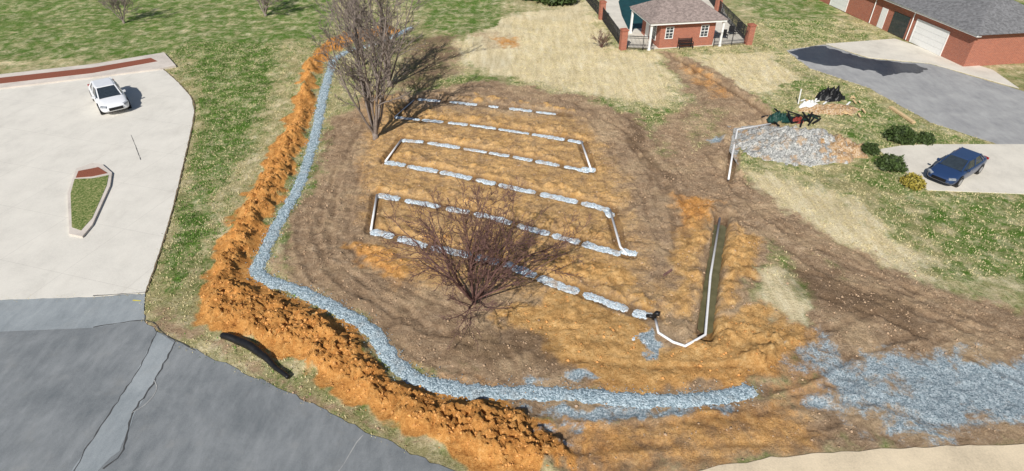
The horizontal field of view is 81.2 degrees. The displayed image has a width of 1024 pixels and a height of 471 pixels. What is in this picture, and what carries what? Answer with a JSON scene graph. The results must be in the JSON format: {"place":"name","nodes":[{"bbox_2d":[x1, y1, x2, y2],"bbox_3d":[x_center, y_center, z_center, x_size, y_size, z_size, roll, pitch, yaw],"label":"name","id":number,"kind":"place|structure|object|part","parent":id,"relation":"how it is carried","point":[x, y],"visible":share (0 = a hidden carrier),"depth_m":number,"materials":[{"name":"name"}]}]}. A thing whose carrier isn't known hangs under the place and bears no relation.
{"place":"outdoors","nodes":[
{"label":"outdoors","id":0,"kind":"place"},
{"bbox_2d":[0,69,194,299],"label":"concrete driveway","id":1,"kind":"structure","parent":0,"point":[53,136],"depth_m":39.20,"materials":[{"name":"beige concrete"}]},
{"bbox_2d":[87,77,131,114],"bbox_3d":[-32.870,-11.492,48.623,2.419,1.738,5.778,-25,43,-30],"label":"parked car","id":2,"kind":"object","parent":1,"relation":"on","point":[107,94],"visible":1,"depth_m":47.56,"materials":[{"name":"white paint"}]},
{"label":"windows","id":3,"kind":"part","parent":2,"relation":"part of","materials":[{"name":"black glass"}]},
{"bbox_2d":[145,69,194,292],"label":"driveway edge soil","id":4,"kind":"structure","parent":1,"relation":"on","point":[177,188],"depth_m":38.22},
{"bbox_2d":[0,294,453,470],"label":"asphalt road","id":5,"kind":"structure","parent":0,"point":[61,391],"depth_m":24.04,"materials":[{"name":"grey asphalt"}]},
{"bbox_2d":[0,294,144,331],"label":"road apron","id":6,"kind":"object","parent":5,"relation":"on","point":[49,313],"visible":1,"depth_m":28.96,"materials":[{"name":"concrete"}]},
{"bbox_2d":[73,331,156,470],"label":"road crack","id":7,"kind":"object","parent":5,"relation":"on","point":[113,406],"visible":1,"depth_m":24.24,"materials":[{"name":"black asphalt"}]},
{"bbox_2d":[72,332,173,470],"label":"road gutter","id":8,"kind":"object","parent":5,"relation":"on","point":[103,447],"visible":1,"depth_m":24.15,"materials":[{"name":"concrete"}]},
{"bbox_2d":[103,342,174,468],"bbox_3d":[-15.222,6.748,24.760,0.458,0.001,6.500,-3,36,-4],"label":"road crack","id":9,"kind":"object","parent":5,"relation":"on","point":[137,407],"visible":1,"depth_m":24.34,"materials":[{"name":"grey asphalt"}]},
{"bbox_2d":[93,320,194,349],"bbox_3d":[-16.865,4.450,27.946,5.651,0.001,1.085,9,37,12],"label":"road crack","id":10,"kind":"object","parent":5,"relation":"on","point":[148,321],"visible":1,"depth_m":28.17,"materials":[{"name":"black asphalt"}]},
{"bbox_2d":[339,435,362,469],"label":"road crack","id":11,"kind":"object","parent":5,"relation":"on","point":[351,451],"visible":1,"depth_m":22.77,"materials":[{"name":"grey asphalt"}]},
{"bbox_2d":[8,41,472,452],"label":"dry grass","id":12,"kind":"structure","parent":0,"point":[167,246],"depth_m":46.11,"materials":[{"name":"plant"}]},
{"bbox_2d":[156,41,427,397],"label":"green grass","id":13,"kind":"structure","parent":0,"point":[228,107],"depth_m":49.06,"materials":[{"name":"green plant"}]},
{"bbox_2d":[0,0,1023,470],"bbox_3d":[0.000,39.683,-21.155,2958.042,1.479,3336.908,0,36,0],"label":"ground","id":14,"kind":"structure","parent":0,"point":[886,392],"depth_m":33.34,"materials":[{"name":"soil"}]},
{"bbox_2d":[0,52,175,88],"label":"planting bed","id":15,"kind":"object","parent":14,"relation":"on","point":[153,62],"visible":0.97,"depth_m":54.73,"materials":[{"name":"concrete"}]},
{"bbox_2d":[67,163,112,237],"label":"driveway island","id":16,"kind":"structure","parent":14,"relation":"on","point":[89,188],"depth_m":37.34,"materials":[{"name":"plant"}]},
{"bbox_2d":[98,0,140,23],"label":"bare tree","id":17,"kind":"object","parent":14,"relation":"on","point":[122,2],"visible":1,"depth_m":66.26,"materials":[{"name":"grey plant"}]},
{"bbox_2d":[220,332,289,378],"bbox_3d":[-11.359,5.224,26.632,4.586,0.452,0.593,20,41,26],"label":"black drain pipe","id":18,"kind":"object","parent":14,"relation":"on","point":[253,348],"visible":1,"depth_m":26.68,"materials":[{"name":"plastic"}]},
{"bbox_2d":[257,0,283,15],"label":"bare tree","id":19,"kind":"object","parent":14,"relation":"on","point":[264,2],"visible":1,"depth_m":68.91,"materials":[{"name":"grey plant"}]},
{"bbox_2d":[329,0,379,64],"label":"bare tree","id":20,"kind":"object","parent":14,"relation":"on","point":[359,1],"visible":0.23,"depth_m":53.53,"materials":[{"name":"grey plant"}]},
{"bbox_2d":[307,0,418,139],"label":"bare tree","id":21,"kind":"object","parent":14,"relation":"on","point":[369,99],"visible":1,"depth_m":40.54,"materials":[{"name":"grey plant"}]},
{"bbox_2d":[370,194,377,230],"bbox_3d":[-8.367,-1.447,36.249,0.138,0.138,3.884,-3,36,-4],"label":"pvc pipe","id":22,"kind":"object","parent":14,"relation":"on","point":[374,209],"visible":1,"depth_m":36.07,"materials":[{"name":"white plastic"}]},
{"bbox_2d":[341,0,431,86],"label":"bare tree","id":23,"kind":"object","parent":14,"relation":"on","point":[381,11],"visible":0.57,"depth_m":49.51,"materials":[{"name":"brown plant"}]},
{"bbox_2d":[384,138,402,161],"bbox_3d":[-8.452,-6.115,42.720,0.138,0.138,3.441,6,36,8],"label":"pvc pipe","id":24,"kind":"object","parent":14,"relation":"on","point":[393,150],"visible":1,"depth_m":42.53,"materials":[{"name":"white plastic"}]},
{"bbox_2d":[373,176,590,351],"bbox_3d":[-0.777,-0.074,27.990,10.315,7.743,9.175,-28,44,-33],"label":"bare tree","id":25,"kind":"object","parent":14,"relation":"on","point":[471,263],"visible":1,"depth_m":27.21,"materials":[{"name":"brown plant"}]},
{"bbox_2d":[200,83,799,470],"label":"clay clods","id":26,"kind":"object","parent":14,"relation":"on","point":[444,402],"visible":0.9,"depth_m":27.02,"materials":[{"name":"orange soil"}]},
{"bbox_2d":[245,25,763,414],"bbox_3d":[-9.243,-6.058,42.619,19.292,0.167,55.464,-14,38,-18],"label":"gravel trench","id":27,"kind":"object","parent":14,"relation":"on","point":[472,391],"visible":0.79,"depth_m":25.62,"materials":[{"name":"gravel"}]},
{"bbox_2d":[370,98,652,343],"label":"leach field gravel","id":28,"kind":"structure","parent":14,"relation":"on","point":[562,286],"depth_m":36.94,"materials":[{"name":"grey gravel"}]},
{"bbox_2d":[534,0,576,6],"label":"shrub","id":29,"kind":"object","parent":14,"relation":"on","point":[556,2],"visible":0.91,"depth_m":72.83,"materials":[{"name":"green plant"}]},
{"bbox_2d":[146,85,1022,468],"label":"soil clods","id":30,"kind":"object","parent":14,"relation":"on","point":[612,251],"visible":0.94,"depth_m":33.03,"materials":[{"name":"brown soil"}]},
{"bbox_2d":[580,140,591,170],"bbox_3d":[5.220,-5.624,42.039,0.138,0.138,4.440,-2,36,-3],"label":"pvc pipe","id":31,"kind":"object","parent":14,"relation":"on","point":[585,153],"visible":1,"depth_m":41.94,"materials":[{"name":"white plastic"}]},
{"bbox_2d":[591,29,612,47],"bbox_3d":[8.911,-19.845,60.200,2.161,1.987,2.285,20,40,25],"label":"bare shrub","id":32,"kind":"object","parent":14,"relation":"on","point":[601,39],"visible":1,"depth_m":60.09,"materials":[{"name":"brown plant"}]},
{"bbox_2d":[598,3,605,19],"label":"shaft","id":33,"kind":"object","parent":14,"relation":"on","point":[601,5],"visible":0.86,"depth_m":67.78,"materials":[{"name":"red brick"}]},
{"bbox_2d":[609,209,627,255],"bbox_3d":[6.034,-0.244,34.580,0.335,0.139,4.529,-2,36,-3],"label":"pvc pipe","id":34,"kind":"object","parent":14,"relation":"on","point":[617,236],"visible":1,"depth_m":34.30,"materials":[{"name":"white plastic"}]},
{"bbox_2d":[586,0,654,49],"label":"iron fence","id":35,"kind":"object","parent":14,"relation":"on","point":[611,23],"visible":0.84,"depth_m":63.76,"materials":[{"name":"black metal"}]},
{"bbox_2d":[619,30,627,50],"bbox_3d":[11.115,-19.515,59.625,0.600,1.900,0.600,-6,36,-8],"label":"shaft","id":36,"kind":"object","parent":14,"relation":"on","point":[623,40],"visible":1,"depth_m":59.43,"materials":[{"name":"red brick"}]},
{"bbox_2d":[646,311,659,319],"bbox_3d":[6.724,3.811,28.532,0.630,0.638,0.248,15,38,20],"label":"pipe elbow fitting","id":37,"kind":"object","parent":14,"relation":"on","point":[654,315],"visible":0.97,"depth_m":28.44,"materials":[{"name":"black plastic"}]},
{"bbox_2d":[605,0,743,48],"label":"pool deck","id":38,"kind":"structure","parent":14,"relation":"on","point":[613,10],"depth_m":65.30,"materials":[{"name":"concrete"}]},
{"bbox_2d":[619,0,650,28],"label":"swimming pool","id":39,"kind":"structure","parent":38,"relation":"on","point":[625,9],"depth_m":70.25,"materials":[{"name":"teal liquid"}]},
{"bbox_2d":[714,0,722,10],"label":"shaft","id":40,"kind":"object","parent":38,"relation":"on","point":[717,4],"visible":0.56,"depth_m":70.32,"materials":[{"name":"red brick"}]},
{"bbox_2d":[723,22,741,37],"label":"patio chairs","id":41,"kind":"object","parent":38,"relation":"on","point":[731,28],"visible":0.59,"depth_m":63.68,"materials":[{"name":"black metal"}]},
{"bbox_2d":[629,11,724,50],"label":"porch columns","id":42,"kind":"structure","parent":14,"relation":"on","point":[651,30],"depth_m":60.05,"materials":[{"name":"white paint"}]},
{"bbox_2d":[641,20,715,47],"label":"walls","id":43,"kind":"structure","parent":14,"relation":"on","point":[686,31],"depth_m":60.09,"materials":[{"name":"red brick"}]},
{"bbox_2d":[645,22,649,37],"bbox_3d":[14.155,-21.687,62.363,0.057,2.080,0.900,-6,36,-8],"label":"door","id":44,"kind":"structure","parent":43,"relation":"attached to","point":[647,30],"depth_m":62.46,"materials":[{"name":"white paint"}]},
{"bbox_2d":[664,26,673,38],"bbox_3d":[15.688,-20.195,59.542,0.850,1.200,0.058,-6,36,-8],"label":"window frame","id":45,"kind":"object","parent":43,"relation":"attached to","point":[669,33],"visible":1,"depth_m":59.54,"materials":[{"name":"white wood"}]},
{"bbox_2d":[666,27,673,37],"bbox_3d":[15.685,-20.206,59.557,0.710,1.060,0.016,-6,36,-8],"label":"window glass","id":46,"kind":"object","parent":45,"relation":"in","point":[668,35],"visible":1,"depth_m":59.54,"materials":[{"name":"grey glass"}]},
{"bbox_2d":[630,8,726,25],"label":"eaves","id":47,"kind":"object","parent":43,"relation":"on","point":[679,22],"visible":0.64,"depth_m":58.84,"materials":[{"name":"white paint"}]},
{"bbox_2d":[629,0,728,23],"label":"roof","id":48,"kind":"structure","parent":47,"relation":"on","point":[661,11],"depth_m":59.29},
{"bbox_2d":[699,24,709,36],"bbox_3d":[19.351,-20.575,60.069,0.850,1.200,0.058,-6,36,-8],"label":"window frame","id":49,"kind":"object","parent":43,"relation":"attached to","point":[704,30],"visible":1,"depth_m":60.06,"materials":[{"name":"white wood"}]},
{"bbox_2d":[700,25,708,35],"bbox_3d":[19.348,-20.586,60.084,0.710,1.060,0.016,-6,36,-8],"label":"window glass","id":50,"kind":"object","parent":49,"relation":"in","point":[703,29],"visible":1,"depth_m":60.07,"materials":[{"name":"grey glass"}]},
{"bbox_2d":[677,38,693,48],"bbox_3d":[17.464,-19.339,60.082,1.500,0.980,0.540,-6,36,-8],"label":"garden bench","id":51,"kind":"object","parent":14,"relation":"on","point":[686,40],"visible":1,"depth_m":60.09,"materials":[{"name":"black metal"}]},
{"bbox_2d":[654,217,720,346],"bbox_3d":[10.355,2.094,31.286,2.448,0.367,11.612,20,40,26],"label":"pvc pipe","id":52,"kind":"object","parent":14,"relation":"on","point":[707,309],"visible":1,"depth_m":28.86,"materials":[{"name":"white plastic"}]},
{"bbox_2d":[709,0,747,46],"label":"iron fence","id":53,"kind":"object","parent":14,"relation":"on","point":[728,13],"visible":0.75,"depth_m":64.09,"materials":[{"name":"black metal"}]},
{"bbox_2d":[728,123,770,179],"bbox_3d":[16.372,-6.482,43.203,1.957,0.199,10.153,22,41,27],"label":"pvc pipe","id":54,"kind":"object","parent":14,"relation":"on","point":[734,145],"visible":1,"depth_m":43.35,"materials":[{"name":"white plastic"}]},
{"bbox_2d":[744,25,755,44],"bbox_3d":[24.261,-20.462,60.937,0.600,1.900,0.600,-6,36,-8],"label":"shaft","id":55,"kind":"object","parent":14,"relation":"on","point":[749,36],"visible":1,"depth_m":60.74,"materials":[{"name":"red brick"}]},
{"bbox_2d":[766,111,790,122],"bbox_3d":[20.603,-9.279,46.110,1.680,0.787,0.960,0,36,0],"label":"green tarp","id":56,"kind":"object","parent":14,"relation":"on","point":[779,116],"visible":1,"depth_m":46.02,"materials":[{"name":"plastic"}]},
{"bbox_2d":[727,125,847,166],"bbox_3d":[20.286,-6.927,42.686,9.600,1.704,7.200,0,36,0],"label":"gravel pile","id":57,"kind":"object","parent":14,"relation":"on","point":[795,145],"visible":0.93,"depth_m":41.84,"materials":[{"name":"gravel"}]},
{"bbox_2d":[793,116,803,123],"bbox_3d":[22.227,-8.982,46.324,1.080,0.515,0.720,0,36,0],"label":"red tarp","id":58,"kind":"object","parent":14,"relation":"on","point":[799,119],"visible":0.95,"depth_m":46.17,"materials":[{"name":"plastic"}]},
{"bbox_2d":[799,100,817,107],"bbox_3d":[24.132,-10.670,48.454,1.680,0.644,1.200,0,36,0],"label":"white sack","id":59,"kind":"object","parent":14,"relation":"on","point":[809,103],"visible":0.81,"depth_m":48.36,"materials":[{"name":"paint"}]},
{"bbox_2d":[761,96,865,126],"bbox_3d":[24.322,-10.186,47.794,9.882,0.448,4.276,-11,37,-15],"label":"scrap material","id":60,"kind":"object","parent":14,"relation":"on","point":[811,114],"visible":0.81,"depth_m":46.80,"materials":[{"name":"black plastic"}]},
{"bbox_2d":[798,103,860,115],"bbox_3d":[25.557,-10.241,47.975,5.760,0.536,1.920,0,36,0],"label":"clay heap","id":61,"kind":"object","parent":14,"relation":"on","point":[830,109],"visible":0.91,"depth_m":47.78,"materials":[{"name":"soil"}]},
{"bbox_2d":[815,86,845,101],"bbox_3d":[26.577,-11.904,49.696,2.640,1.401,1.440,0,36,0],"label":"black tarp","id":62,"kind":"object","parent":14,"relation":"on","point":[828,94],"visible":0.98,"depth_m":49.55,"materials":[{"name":"plastic"}]},
{"bbox_2d":[821,134,868,162],"bbox_3d":[22.984,-6.512,42.367,4.800,1.107,3.840,0,36,0],"label":"clay heap","id":63,"kind":"object","parent":14,"relation":"on","point":[838,147],"visible":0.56,"depth_m":41.74,"materials":[{"name":"soil"}]},
{"bbox_2d":[861,142,880,155],"bbox_3d":[25.357,-6.152,42.259,1.385,1.044,1.497,0,36,0],"label":"shrub","id":64,"kind":"object","parent":14,"relation":"on","point":[867,148],"visible":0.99,"depth_m":41.97,"materials":[{"name":"green plant"}]},
{"bbox_2d":[874,153,908,171],"bbox_3d":[25.664,-4.959,40.321,2.040,1.506,2.134,0,36,0],"label":"shrub","id":65,"kind":"object","parent":14,"relation":"on","point":[888,162],"visible":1,"depth_m":39.99,"materials":[{"name":"green plant"}]},
{"bbox_2d":[883,124,920,145],"bbox_3d":[28.486,-7.401,43.745,2.399,1.629,2.489,0,36,0],"label":"shrub","id":66,"kind":"object","parent":14,"relation":"on","point":[905,134],"visible":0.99,"depth_m":43.23,"materials":[{"name":"green plant"}]},
{"bbox_2d":[889,106,915,123],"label":"lumber beam","id":67,"kind":"structure","parent":14,"relation":"on","point":[903,115],"depth_m":47.15,"materials":[{"name":"beige wood"}]},
{"bbox_2d":[899,172,926,190],"bbox_3d":[25.935,-3.506,38.486,1.659,1.118,1.712,0,36,0],"label":"shrub","id":68,"kind":"object","parent":14,"relation":"on","point":[912,180],"visible":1,"depth_m":38.24,"materials":[{"name":"yellow plant"}]},
{"bbox_2d":[820,0,1023,66],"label":"walls","id":69,"kind":"structure","parent":14,"relation":"on","point":[961,48],"depth_m":56.45,"materials":[{"name":"red brick"}]},
{"bbox_2d":[830,0,847,10],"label":"garage door","id":70,"kind":"structure","parent":69,"relation":"attached to","point":[840,4],"depth_m":71.61,"materials":[{"name":"white paint"}]},
{"bbox_2d":[876,7,888,28],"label":"entry door","id":71,"kind":"structure","parent":69,"relation":"attached to","point":[882,17],"depth_m":65.23,"materials":[{"name":"white paint"}]},
{"bbox_2d":[869,0,915,39],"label":"downspouts","id":72,"kind":"object","parent":69,"relation":"attached to","point":[909,27],"visible":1,"depth_m":62.13,"materials":[{"name":"white paint"}]},
{"bbox_2d":[888,11,910,38],"bbox_3d":[40.879,-22.261,63.133,0.046,2.150,2.400,-5,36,-7],"label":"open bay","id":73,"kind":"object","parent":69,"relation":"attached to","point":[899,23],"visible":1,"depth_m":63.07,"materials":[{"name":"black glass"}]},
{"bbox_2d":[909,19,949,55],"bbox_3d":[41.536,-19.785,59.554,0.077,2.320,4.440,-5,36,-7],"label":"garage door frame","id":74,"kind":"object","parent":69,"relation":"attached to","point":[948,32],"visible":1,"depth_m":58.47,"materials":[{"name":"white wood"}]},
{"bbox_2d":[910,21,947,54],"bbox_3d":[41.537,-19.732,59.592,0.042,2.170,4.200,-5,36,-7],"label":"garage door","id":75,"kind":"structure","parent":74,"relation":"in","point":[924,33],"depth_m":59.53,"materials":[{"name":"white paint"}]},
{"bbox_2d":[885,0,981,36],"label":"eaves","id":76,"kind":"object","parent":69,"relation":"on","point":[969,33],"visible":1,"depth_m":58.28,"materials":[{"name":"white paint"}]},
{"bbox_2d":[890,0,1023,35],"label":"roof","id":77,"kind":"structure","parent":76,"relation":"on","point":[985,17],"depth_m":56.06,"materials":[{"name":"grey"}]},
{"bbox_2d":[827,39,1017,87],"bbox_3d":[39.227,-16.485,57.141,7.953,0.200,15.743,-16,39,-20],"label":"concrete apron","id":78,"kind":"object","parent":14,"relation":"on","point":[894,49],"visible":0.96,"depth_m":58.81,"materials":[{"name":"beige concrete"}]},
{"bbox_2d":[916,131,936,145],"bbox_3d":[30.165,-7.093,43.572,1.605,1.033,1.621,0,36,0],"label":"shrub","id":79,"kind":"object","parent":14,"relation":"on","point":[927,138],"visible":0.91,"depth_m":43.22,"materials":[{"name":"green plant"}]},
{"bbox_2d":[880,144,1023,193],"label":"concrete pad","id":80,"kind":"object","parent":14,"relation":"on","point":[1002,171],"visible":0.71,"depth_m":40.83,"materials":[{"name":"beige concrete"}]},
{"bbox_2d":[926,147,988,187],"bbox_3d":[29.347,-4.634,39.320,4.938,1.485,2.067,-22,41,-28],"label":"parked car","id":81,"kind":"object","parent":80,"relation":"on","point":[955,168],"visible":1,"depth_m":38.62,"materials":[{"name":"blue paint"}]},
{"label":"windows","id":82,"kind":"part","parent":81,"relation":"part of","materials":[{"name":"black glass"}]},
{"bbox_2d":[697,224,725,333],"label":"ditch water","id":83,"kind":"structure","parent":0,"point":[716,270],"depth_m":31.40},
{"bbox_2d":[511,19,1023,277],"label":"dry grass","id":84,"kind":"structure","parent":0,"point":[816,92],"depth_m":49.67,"materials":[{"name":"beige plant"}]},
{"bbox_2d":[701,444,1023,470],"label":"sandy pavement","id":85,"kind":"structure","parent":0,"point":[978,458],"depth_m":22.37,"materials":[{"name":"concrete"}]},
{"bbox_2d":[786,44,1023,143],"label":"asphalt driveway","id":86,"kind":"structure","parent":0,"point":[983,109],"depth_m":50.22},
{"bbox_2d":[789,46,927,75],"bbox_3d":[32.829,-16.690,57.269,11.772,0.003,5.917,25,43,30],"label":"wet asphalt patch","id":87,"kind":"object","parent":86,"relation":"on","point":[824,55],"visible":1,"depth_m":57.23,"materials":[{"name":"black asphalt"}]}
]}

